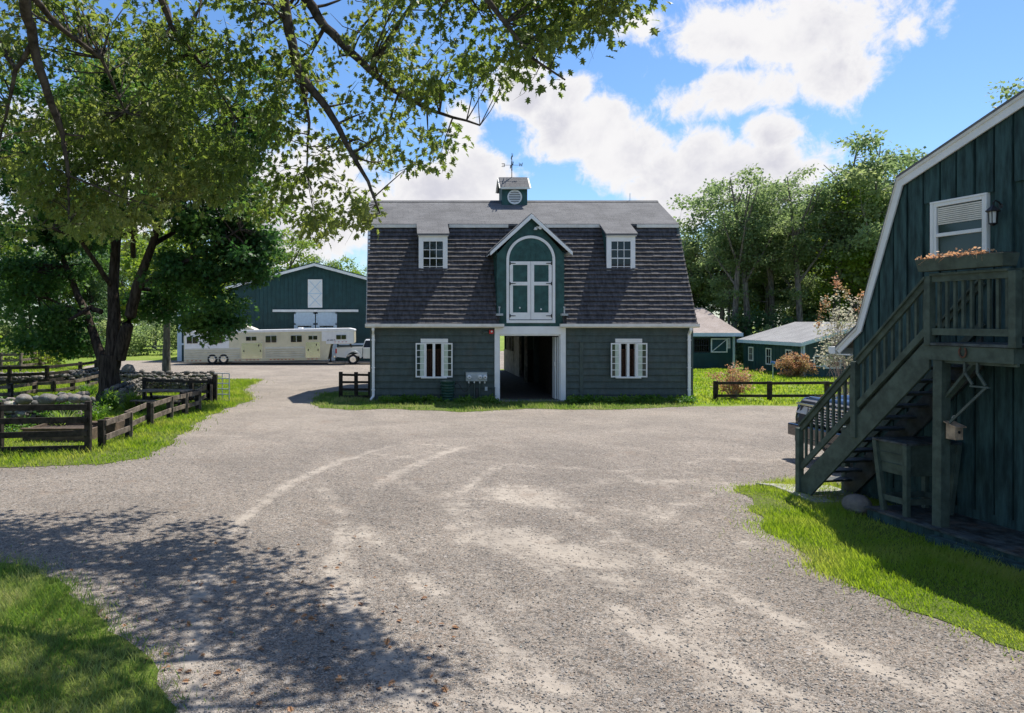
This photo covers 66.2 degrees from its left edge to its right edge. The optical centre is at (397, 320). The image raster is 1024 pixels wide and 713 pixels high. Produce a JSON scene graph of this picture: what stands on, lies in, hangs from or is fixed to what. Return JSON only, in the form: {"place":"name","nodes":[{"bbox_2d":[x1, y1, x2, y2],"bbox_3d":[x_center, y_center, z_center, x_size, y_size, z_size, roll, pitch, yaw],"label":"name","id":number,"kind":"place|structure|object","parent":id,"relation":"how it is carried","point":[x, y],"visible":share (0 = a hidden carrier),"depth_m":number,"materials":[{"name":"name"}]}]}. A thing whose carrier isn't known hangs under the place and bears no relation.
{"place":"outdoors","nodes":[
{"label":"outdoors","id":0,"kind":"place"},
{"bbox_2d":[0,375,266,468],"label":"lawn","id":1,"kind":"structure","parent":0,"point":[119,453],"depth_m":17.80,"materials":[{"name":"green plant"}]},
{"bbox_2d":[0,401,91,453],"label":"board fence","id":2,"kind":"object","parent":1,"relation":"on","point":[86,419],"visible":0.82,"depth_m":16.80,"materials":[{"name":"brown wood"}]},
{"bbox_2d":[0,391,96,428],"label":"stone bank","id":3,"kind":"structure","parent":1,"relation":"on","point":[13,414],"depth_m":21.09,"materials":[{"name":"grey stone"}]},
{"bbox_2d":[15,394,32,404],"bbox_3d":[-10.077,2.113,20.881,0.440,0.293,0.378,0,0,0],"label":"boulder","id":4,"kind":"object","parent":3,"relation":"on","point":[22,399],"visible":1,"depth_m":20.76,"materials":[{"name":"grey stone"}]},
{"bbox_2d":[37,393,56,404],"bbox_3d":[-9.463,2.112,20.901,0.525,0.312,0.430,0,0,0],"label":"boulder","id":5,"kind":"object","parent":3,"relation":"on","point":[45,398],"visible":0.93,"depth_m":20.74,"materials":[{"name":"grey stone"}]},
{"bbox_2d":[68,394,81,403],"bbox_3d":[-8.698,2.099,20.902,0.403,0.261,0.350,0,0,0],"label":"boulder","id":6,"kind":"object","parent":3,"relation":"on","point":[74,398],"visible":0.96,"depth_m":20.78,"materials":[{"name":"grey stone"}]},
{"bbox_2d":[0,360,97,383],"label":"board fence","id":7,"kind":"object","parent":1,"relation":"on","point":[10,375],"visible":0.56,"depth_m":34.21,"materials":[{"name":"brown wood"}]},
{"bbox_2d":[0,375,97,396],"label":"board fence","id":8,"kind":"object","parent":1,"relation":"on","point":[9,387],"visible":0.72,"depth_m":30.29,"materials":[{"name":"brown wood"}]},
{"bbox_2d":[0,367,98,384],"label":"dry stone wall","id":9,"kind":"structure","parent":1,"relation":"on","point":[80,374],"depth_m":35.62,"materials":[{"name":"grey stone"}]},
{"bbox_2d":[20,421,97,441],"bbox_3d":[-8.176,2.732,19.174,1.690,0.335,1.380,0,0,0],"label":"raised bed","id":10,"kind":"object","parent":1,"relation":"on","point":[63,427],"visible":0.3,"depth_m":18.52,"materials":[{"name":"wood"}]},
{"bbox_2d":[0,386,123,431],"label":"garden weeds","id":11,"kind":"object","parent":1,"relation":"on","point":[100,410],"visible":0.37,"depth_m":21.28,"materials":[{"name":"green plant"}]},
{"bbox_2d":[45,410,83,425],"bbox_3d":[-8.615,2.530,20.025,1.147,0.739,1.156,0,0,0],"label":"garden plant","id":12,"kind":"object","parent":1,"relation":"on","point":[60,415],"visible":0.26,"depth_m":19.94,"materials":[{"name":"green plant"}]},
{"bbox_2d":[74,382,97,395],"bbox_3d":[-12.019,2.605,30.026,1.084,0.587,0.995,0,0,42],"label":"garden plant","id":13,"kind":"object","parent":1,"relation":"on","point":[87,388],"visible":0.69,"depth_m":29.94,"materials":[{"name":"green plant"}]},
{"bbox_2d":[83,408,111,420],"bbox_3d":[-8.589,2.658,22.116,0.907,0.481,0.892,0,0,43],"label":"garden plant","id":14,"kind":"object","parent":1,"relation":"on","point":[97,415],"visible":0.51,"depth_m":22.04,"materials":[{"name":"green plant"}]},
{"bbox_2d":[92,417,124,433],"bbox_3d":[-7.391,2.723,19.928,0.639,0.355,0.980,0,0,0],"label":"raised bed","id":15,"kind":"object","parent":1,"relation":"on","point":[118,425],"visible":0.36,"depth_m":19.48,"materials":[{"name":"wood"}]},
{"bbox_2d":[95,391,122,410],"bbox_3d":[-9.232,2.546,24.756,1.185,0.704,1.024,0,0,36],"label":"garden plant","id":16,"kind":"object","parent":1,"relation":"on","point":[109,401],"visible":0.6,"depth_m":24.66,"materials":[{"name":"green plant"}]},
{"bbox_2d":[118,388,145,409],"bbox_3d":[-8.471,2.509,24.725,1.134,0.778,1.063,0,0,44],"label":"garden plant","id":17,"kind":"object","parent":1,"relation":"on","point":[128,403],"visible":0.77,"depth_m":24.63,"materials":[{"name":"green plant"}]},
{"bbox_2d":[0,27,294,401],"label":"maple tree","id":18,"kind":"object","parent":1,"relation":"on","point":[243,248],"visible":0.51,"depth_m":27.58,"materials":[{"name":"green plant"}]},
{"bbox_2d":[97,383,211,447],"bbox_3d":[-6.625,2.554,22.412,0.496,0.695,9.926,0,0,1],"label":"board fence","id":19,"kind":"object","parent":1,"relation":"on","point":[130,423],"visible":0.82,"depth_m":21.11,"materials":[{"name":"brown wood"}]},
{"bbox_2d":[103,376,211,402],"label":"stone bank","id":20,"kind":"structure","parent":1,"relation":"on","point":[130,385],"depth_m":30.62,"materials":[{"name":"grey stone"}]},
{"bbox_2d":[130,389,194,413],"bbox_3d":[-7.409,2.559,24.706,1.600,0.718,1.700,0,0,6],"label":"picnic table","id":21,"kind":"object","parent":1,"relation":"on","point":[152,398],"visible":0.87,"depth_m":24.49,"materials":[{"name":"brown wood"}]},
{"bbox_2d":[119,369,214,381],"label":"dry stone wall","id":22,"kind":"structure","parent":1,"relation":"on","point":[133,375],"depth_m":36.24,"materials":[{"name":"grey stone"}]},
{"bbox_2d":[119,227,234,372],"bbox_3d":[-11.876,-1.048,40.416,7.474,7.925,5.776,0,0,0],"label":"maple tree","id":23,"kind":"object","parent":1,"relation":"on","point":[166,356],"visible":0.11,"depth_m":39.67,"materials":[{"name":"green plant"}]},
{"bbox_2d":[142,377,211,402],"bbox_3d":[-7.895,2.466,27.643,2.826,0.869,0.224,0,0,16],"label":"board fence","id":24,"kind":"object","parent":1,"relation":"on","point":[190,381],"visible":0.55,"depth_m":27.44,"materials":[{"name":"brown wood"}]},
{"bbox_2d":[212,374,217,401],"bbox_3d":[-6.467,2.390,27.405,0.170,1.021,0.160,0,0,0],"label":"gate post","id":25,"kind":"object","parent":1,"relation":"on","point":[214,385],"visible":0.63,"depth_m":27.32,"materials":[{"name":"brown wood"}]},
{"bbox_2d":[213,373,229,399],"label":"metal gate","id":26,"kind":"structure","parent":1,"relation":"on","point":[222,388],"depth_m":27.91,"materials":[{"name":"metal"}]},
{"bbox_2d":[0,543,275,712],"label":"lawn","id":27,"kind":"structure","parent":0,"point":[127,664],"depth_m":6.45,"materials":[{"name":"green plant"}]},
{"bbox_2d":[0,326,833,406],"bbox_3d":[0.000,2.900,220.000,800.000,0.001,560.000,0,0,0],"label":"ground","id":28,"kind":"structure","parent":0,"point":[154,356],"depth_m":55.42,"materials":[{"name":"green plant"}]},
{"bbox_2d":[0,220,32,319],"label":"background tree","id":29,"kind":"object","parent":28,"relation":"on","point":[8,247],"visible":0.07,"depth_m":62.24,"materials":[{"name":"green plant"}]},
{"bbox_2d":[0,351,58,371],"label":"board fence","id":30,"kind":"object","parent":28,"relation":"on","point":[21,360],"visible":0.49,"depth_m":43.73,"materials":[{"name":"brown wood"}]},
{"bbox_2d":[0,248,66,357],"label":"background tree","id":31,"kind":"object","parent":28,"relation":"on","point":[21,307],"visible":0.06,"depth_m":57.74,"materials":[{"name":"green plant"}]},
{"bbox_2d":[0,335,69,365],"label":"undergrowth","id":32,"kind":"object","parent":28,"relation":"on","point":[52,359],"visible":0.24,"depth_m":46.96,"materials":[{"name":"green plant"}]},
{"bbox_2d":[0,361,93,372],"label":"grass","id":33,"kind":"structure","parent":28,"relation":"on","point":[36,370],"depth_m":44.66,"materials":[{"name":"green plant"}]},
{"bbox_2d":[28,243,86,312],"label":"background tree","id":34,"kind":"object","parent":28,"relation":"on","point":[62,301],"visible":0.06,"depth_m":72.10,"materials":[{"name":"green plant"}]},
{"bbox_2d":[0,317,176,358],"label":"undergrowth","id":35,"kind":"object","parent":28,"relation":"on","point":[137,334],"visible":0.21,"depth_m":64.75,"materials":[{"name":"green plant"}]},
{"bbox_2d":[56,249,127,340],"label":"background tree","id":36,"kind":"object","parent":28,"relation":"on","point":[91,297],"visible":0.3,"depth_m":70.00,"materials":[{"name":"green plant"}]},
{"bbox_2d":[70,230,133,340],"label":"background tree","id":37,"kind":"object","parent":28,"relation":"on","point":[119,280],"visible":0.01,"depth_m":83.53,"materials":[{"name":"green plant"}]},
{"bbox_2d":[79,232,153,327],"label":"background tree","id":38,"kind":"object","parent":28,"relation":"on","point":[135,320],"visible":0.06,"depth_m":75.49,"materials":[{"name":"green plant"}]},
{"bbox_2d":[119,221,177,349],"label":"background tree","id":39,"kind":"object","parent":28,"relation":"on","point":[155,342],"visible":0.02,"depth_m":77.36,"materials":[{"name":"green plant"}]},
{"bbox_2d":[271,227,325,272],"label":"background tree","id":40,"kind":"object","parent":28,"relation":"on","point":[304,244],"visible":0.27,"depth_m":95.61,"materials":[{"name":"green plant"}]},
{"bbox_2d":[0,0,672,251],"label":"oak tree","id":41,"kind":"object","parent":28,"relation":"on","point":[167,130],"visible":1,"depth_m":11.35,"materials":[{"name":"green plant"}]},
{"bbox_2d":[328,255,363,274],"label":"background tree","id":42,"kind":"object","parent":28,"relation":"on","point":[345,258],"visible":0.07,"depth_m":99.71,"materials":[{"name":"green plant"}]},
{"bbox_2d":[365,177,699,400],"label":"gambrel barn","id":43,"kind":"structure","parent":28,"relation":"on","point":[567,298],"depth_m":28.19,"materials":[{"name":"green"}]},
{"bbox_2d":[416,339,452,377],"bbox_3d":[1.324,1.354,28.000,1.330,1.433,0.299,0,0,0],"label":"window","id":44,"kind":"structure","parent":43,"relation":"in","point":[446,351],"depth_m":27.94,"materials":[{"name":"white paint"}]},
{"bbox_2d":[466,372,486,399],"bbox_3d":[2.851,2.370,27.831,0.774,1.060,0.307,0,0,0],"label":"meter cabinet","id":45,"kind":"object","parent":43,"relation":"attached to","point":[476,376],"visible":0.98,"depth_m":27.81,"materials":[{"name":"grey metal"}]},
{"bbox_2d":[552,337,557,398],"bbox_3d":[5.801,1.717,28.530,0.130,2.267,0.600,0,0,0],"label":"open door","id":46,"kind":"structure","parent":43,"relation":"in","point":[554,339],"depth_m":28.35,"materials":[{"name":"white paint"}]},
{"bbox_2d":[611,339,646,377],"bbox_3d":[8.351,1.354,28.000,1.311,1.433,0.299,0,0,0],"label":"window","id":47,"kind":"structure","parent":43,"relation":"in","point":[640,349],"depth_m":27.94,"materials":[{"name":"white paint"}]},
{"bbox_2d":[679,219,732,311],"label":"woodland tree","id":48,"kind":"object","parent":28,"relation":"on","point":[692,249],"visible":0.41,"depth_m":61.82,"materials":[{"name":"green plant"}]},
{"bbox_2d":[687,268,725,313],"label":"woodland tree","id":49,"kind":"object","parent":28,"relation":"on","point":[702,306],"visible":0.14,"depth_m":63.05,"materials":[{"name":"green plant"}]},
{"bbox_2d":[693,308,742,367],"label":"hipped stable","id":50,"kind":"structure","parent":28,"relation":"on","point":[719,334],"depth_m":47.80,"materials":[{"name":"green metal"}]},
{"bbox_2d":[667,165,781,320],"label":"woodland tree","id":51,"kind":"object","parent":28,"relation":"on","point":[698,203],"visible":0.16,"depth_m":61.67,"materials":[{"name":"green plant"}]},
{"bbox_2d":[702,237,759,324],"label":"woodland tree","id":52,"kind":"object","parent":28,"relation":"on","point":[720,285],"visible":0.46,"depth_m":57.22,"materials":[{"name":"green plant"}]},
{"bbox_2d":[705,360,765,398],"bbox_3d":[12.626,2.183,28.736,1.831,1.460,2.074,0,0,0],"label":"shrub","id":53,"kind":"object","parent":28,"relation":"on","point":[734,389],"visible":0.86,"depth_m":28.73,"materials":[{"name":"orange plant"}]},
{"bbox_2d":[692,177,782,349],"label":"woodland tree","id":54,"kind":"object","parent":28,"relation":"on","point":[737,262],"visible":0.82,"depth_m":54.94,"materials":[{"name":"green plant"}]},
{"bbox_2d":[692,163,791,336],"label":"woodland tree","id":55,"kind":"object","parent":28,"relation":"on","point":[748,243],"visible":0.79,"depth_m":54.94,"materials":[{"name":"green plant"}]},
{"bbox_2d":[701,236,784,337],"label":"woodland tree","id":56,"kind":"object","parent":28,"relation":"on","point":[761,309],"visible":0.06,"depth_m":62.58,"materials":[{"name":"green plant"}]},
{"bbox_2d":[714,206,805,332],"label":"woodland tree","id":57,"kind":"object","parent":28,"relation":"on","point":[758,277],"visible":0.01,"depth_m":62.03,"materials":[{"name":"green plant"}]},
{"bbox_2d":[738,181,797,327],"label":"woodland tree","id":58,"kind":"object","parent":28,"relation":"on","point":[769,273],"visible":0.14,"depth_m":56.25,"materials":[{"name":"green plant"}]},
{"bbox_2d":[747,223,789,312],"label":"woodland tree","id":59,"kind":"object","parent":28,"relation":"on","point":[764,303],"visible":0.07,"depth_m":61.05,"materials":[{"name":"green plant"}]},
{"bbox_2d":[732,173,805,330],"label":"woodland tree","id":60,"kind":"object","parent":28,"relation":"on","point":[777,279],"visible":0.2,"depth_m":58.23,"materials":[{"name":"green plant"}]},
{"bbox_2d":[713,381,832,400],"bbox_3d":[15.679,2.535,28.012,8.434,0.731,0.182,0,0,0],"label":"board fence","id":61,"kind":"object","parent":28,"relation":"on","point":[769,395],"visible":0.36,"depth_m":27.92,"materials":[{"name":"brown wood"}]},
{"bbox_2d":[695,303,859,363],"bbox_3d":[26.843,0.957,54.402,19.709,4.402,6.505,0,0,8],"label":"undergrowth","id":62,"kind":"object","parent":28,"relation":"on","point":[756,320],"visible":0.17,"depth_m":54.01,"materials":[{"name":"green plant"}]},
{"bbox_2d":[763,238,823,322],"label":"woodland tree","id":63,"kind":"object","parent":28,"relation":"on","point":[805,281],"visible":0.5,"depth_m":55.30,"materials":[{"name":"green plant"}]},
{"bbox_2d":[753,193,833,306],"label":"woodland tree","id":64,"kind":"object","parent":28,"relation":"on","point":[789,256],"visible":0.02,"depth_m":61.75,"materials":[{"name":"green plant"}]},
{"bbox_2d":[752,163,836,321],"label":"woodland tree","id":65,"kind":"object","parent":28,"relation":"on","point":[802,233],"visible":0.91,"depth_m":53.28,"materials":[{"name":"green plant"}]},
{"bbox_2d":[737,322,855,376],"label":"stable","id":66,"kind":"structure","parent":28,"relation":"on","point":[764,349],"depth_m":42.64,"materials":[{"name":"green metal"}]},
{"bbox_2d":[766,348,771,364],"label":"window","id":67,"kind":"structure","parent":66,"relation":"in","point":[768,350],"depth_m":43.44,"materials":[{"name":"white paint"}]},
{"bbox_2d":[773,351,819,376],"bbox_3d":[20.298,2.235,39.288,2.102,1.382,2.248,0,0,0],"label":"shrub","id":68,"kind":"object","parent":28,"relation":"on","point":[794,365],"visible":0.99,"depth_m":39.02,"materials":[{"name":"orange plant"}]},
{"bbox_2d":[775,262,845,321],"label":"woodland tree","id":69,"kind":"object","parent":28,"relation":"on","point":[801,274],"visible":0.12,"depth_m":57.61,"materials":[{"name":"green plant"}]},
{"bbox_2d":[774,172,851,321],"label":"woodland tree","id":70,"kind":"object","parent":28,"relation":"on","point":[795,179],"visible":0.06,"depth_m":61.23,"materials":[{"name":"green plant"}]},
{"bbox_2d":[811,275,863,392],"bbox_3d":[14.567,0.667,25.009,2.300,4.480,2.194,0,0,41],"label":"ornamental tree","id":71,"kind":"object","parent":28,"relation":"on","point":[834,357],"visible":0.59,"depth_m":25.11,"materials":[{"name":"white plant"}]},
{"bbox_2d":[787,185,890,321],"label":"woodland tree","id":72,"kind":"object","parent":28,"relation":"on","point":[854,264],"visible":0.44,"depth_m":53.03,"materials":[{"name":"green plant"}]},
{"bbox_2d":[794,136,893,320],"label":"woodland tree","id":73,"kind":"object","parent":28,"relation":"on","point":[845,223],"visible":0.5,"depth_m":52.41,"materials":[{"name":"green plant"}]},
{"bbox_2d":[800,124,925,292],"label":"woodland tree","id":74,"kind":"object","parent":28,"relation":"on","point":[864,177],"visible":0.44,"depth_m":50.34,"materials":[{"name":"green plant"}]},
{"bbox_2d":[874,145,928,188],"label":"woodland tree","id":75,"kind":"object","parent":28,"relation":"on","point":[924,147],"depth_m":57.91,"materials":[{"name":"green plant"}]},
{"bbox_2d":[984,77,1023,107],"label":"background tree","id":76,"kind":"object","parent":28,"relation":"on","point":[1006,92],"visible":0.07,"depth_m":31.35,"materials":[{"name":"green plant"}]},
{"bbox_2d":[308,390,696,411],"bbox_3d":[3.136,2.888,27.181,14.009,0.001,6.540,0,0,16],"label":"lawn","id":77,"kind":"structure","parent":0,"point":[416,405],"depth_m":26.44,"materials":[{"name":"green plant"}]},
{"bbox_2d":[339,372,369,398],"bbox_3d":[-1.560,2.395,28.780,1.235,1.011,0.182,0,0,0],"label":"board fence","id":78,"kind":"object","parent":77,"relation":"on","point":[355,389],"visible":0.84,"depth_m":28.69,"materials":[{"name":"black wood"}]},
{"bbox_2d":[440,380,473,401],"bbox_3d":[2.139,2.495,27.610,1.222,0.770,0.540,0,0,0],"label":"hose pot","id":79,"kind":"object","parent":77,"relation":"on","point":[447,387],"visible":0.97,"depth_m":27.42,"materials":[{"name":"green plastic"}]},
{"bbox_2d":[378,393,697,403],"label":"weeds","id":80,"kind":"object","parent":77,"relation":"on","point":[653,398],"visible":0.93,"depth_m":27.19,"materials":[{"name":"green plant"}]},
{"bbox_2d":[0,360,1023,712],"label":"gravel drive","id":81,"kind":"structure","parent":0,"point":[288,422],"depth_m":9.20,"materials":[{"name":"gravel"}]},
{"bbox_2d":[7,536,457,711],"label":"fallen leaves","id":82,"kind":"object","parent":81,"relation":"on","point":[338,679],"visible":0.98,"depth_m":6.92,"materials":[{"name":"brown plant"}]},
{"bbox_2d":[184,324,355,363],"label":"horse trailer","id":83,"kind":"object","parent":81,"relation":"on","point":[256,344],"visible":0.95,"depth_m":51.27,"materials":[{"name":"metal"}]},
{"bbox_2d":[177,262,369,360],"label":"arena building","id":84,"kind":"structure","parent":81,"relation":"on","point":[313,295],"depth_m":56.00,"materials":[{"name":"green metal"}]},
{"bbox_2d":[294,312,314,360],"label":"sliding door","id":85,"kind":"structure","parent":84,"relation":"in","point":[306,320],"depth_m":55.86,"materials":[{"name":"grey paint"}]},
{"bbox_2d":[308,279,321,307],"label":"loft door","id":86,"kind":"structure","parent":84,"relation":"in","point":[314,285],"depth_m":55.90,"materials":[{"name":"white paint"}]},
{"bbox_2d":[316,312,336,360],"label":"sliding door","id":87,"kind":"structure","parent":84,"relation":"in","point":[323,319],"depth_m":55.86,"materials":[{"name":"grey paint"}]},
{"bbox_2d":[333,339,369,364],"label":"pickup truck","id":88,"kind":"object","parent":81,"relation":"on","point":[361,352],"visible":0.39,"depth_m":51.54,"materials":[{"name":"silver metal"}]},
{"bbox_2d":[0,442,1023,712],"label":"gravel stones","id":89,"kind":"object","parent":81,"relation":"on","point":[696,710],"visible":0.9,"depth_m":7.09,"materials":[{"name":"grey gravel"}]},
{"bbox_2d":[788,393,848,451],"bbox_3d":[11.717,1.867,15.766,6.636,2.067,2.650,0,0,-6],"label":"pickup truck","id":90,"kind":"object","parent":81,"relation":"on","point":[805,405],"visible":0.13,"depth_m":15.85,"materials":[{"name":"black paint"}]},
{"bbox_2d":[828,89,1023,531],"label":"gambrel house","id":91,"kind":"structure","parent":81,"relation":"on","point":[944,196],"depth_m":10.73,"materials":[{"name":"green wood"}]},
{"bbox_2d":[930,192,989,257],"bbox_3d":[7.929,-1.260,10.913,0.085,0.960,0.930,0,0,-9],"label":"window","id":92,"kind":"structure","parent":91,"relation":"in","point":[960,222],"depth_m":10.89,"materials":[{"name":"white paint"}]},
{"bbox_2d":[985,200,1002,225],"bbox_3d":[7.934,-1.435,10.260,0.228,0.350,0.180,0,0,-9],"label":"wall lantern","id":93,"kind":"object","parent":91,"relation":"attached to","point":[992,210],"depth_m":10.23,"materials":[{"name":"black metal"}]},
{"bbox_2d":[0,0,1023,325],"label":"sky","id":94,"kind":"structure","parent":0,"point":[723,87],"materials":[{"name":"blue"}]},
{"bbox_2d":[672,368,847,404],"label":"grass","id":95,"kind":"structure","parent":0,"point":[697,379],"depth_m":33.06,"materials":[{"name":"green plant"}]},
{"bbox_2d":[691,472,1023,668],"bbox_3d":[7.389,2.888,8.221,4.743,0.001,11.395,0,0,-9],"label":"lawn","id":96,"kind":"structure","parent":0,"point":[933,613],"depth_m":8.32,"materials":[{"name":"green plant"}]},
{"bbox_2d":[756,483,853,503],"bbox_3d":[7.004,2.868,12.968,1.136,0.045,1.500,0,0,-11],"label":"stone step","id":97,"kind":"object","parent":96,"relation":"on","point":[806,496],"visible":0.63,"depth_m":12.76,"materials":[{"name":"stone"}]},
{"bbox_2d":[841,494,871,514],"bbox_3d":[6.938,2.789,11.682,0.391,0.338,0.428,0,0,-38],"label":"boulder","id":98,"kind":"object","parent":96,"relation":"on","point":[856,503],"visible":0.73,"depth_m":11.55,"materials":[{"name":"grey stone"}]},
{"bbox_2d":[795,268,1023,527],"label":"outside staircase","id":99,"kind":"structure","parent":96,"relation":"on","point":[878,406],"depth_m":10.72,"materials":[{"name":"green wood"}]},
{"bbox_2d":[915,247,1019,271],"bbox_3d":[7.168,-0.797,9.806,0.314,0.275,1.273,0,0,-9],"label":"planter box","id":100,"kind":"object","parent":99,"relation":"on","point":[973,260],"visible":1,"depth_m":9.67,"materials":[{"name":"green wood"}]},
{"bbox_2d":[949,362,989,422],"bbox_3d":[7.227,0.925,9.783,0.030,0.811,0.570,0,0,-9],"label":"bracket hook","id":101,"kind":"object","parent":99,"relation":"hanging from","point":[970,402],"visible":1,"depth_m":9.73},
{"bbox_2d":[943,415,966,439],"bbox_3d":[7.260,1.353,10.070,0.160,0.374,0.194,0,0,-9],"label":"birdhouse","id":102,"kind":"object","parent":101,"relation":"hanging from","point":[954,430],"visible":0.94,"depth_m":10.02,"materials":[{"name":"brown wood"}]},
{"bbox_2d":[864,505,1023,572],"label":"porch deck","id":103,"kind":"structure","parent":96,"relation":"on","point":[988,538],"depth_m":10.00,"materials":[{"name":"paint"}]},
{"bbox_2d":[872,436,961,516],"bbox_3d":[7.380,2.207,10.999,0.889,1.034,0.620,0,0,-9],"label":"potting chest","id":104,"kind":"object","parent":103,"relation":"on","point":[906,458],"visible":0.89,"depth_m":10.81,"materials":[{"name":"green wood"}]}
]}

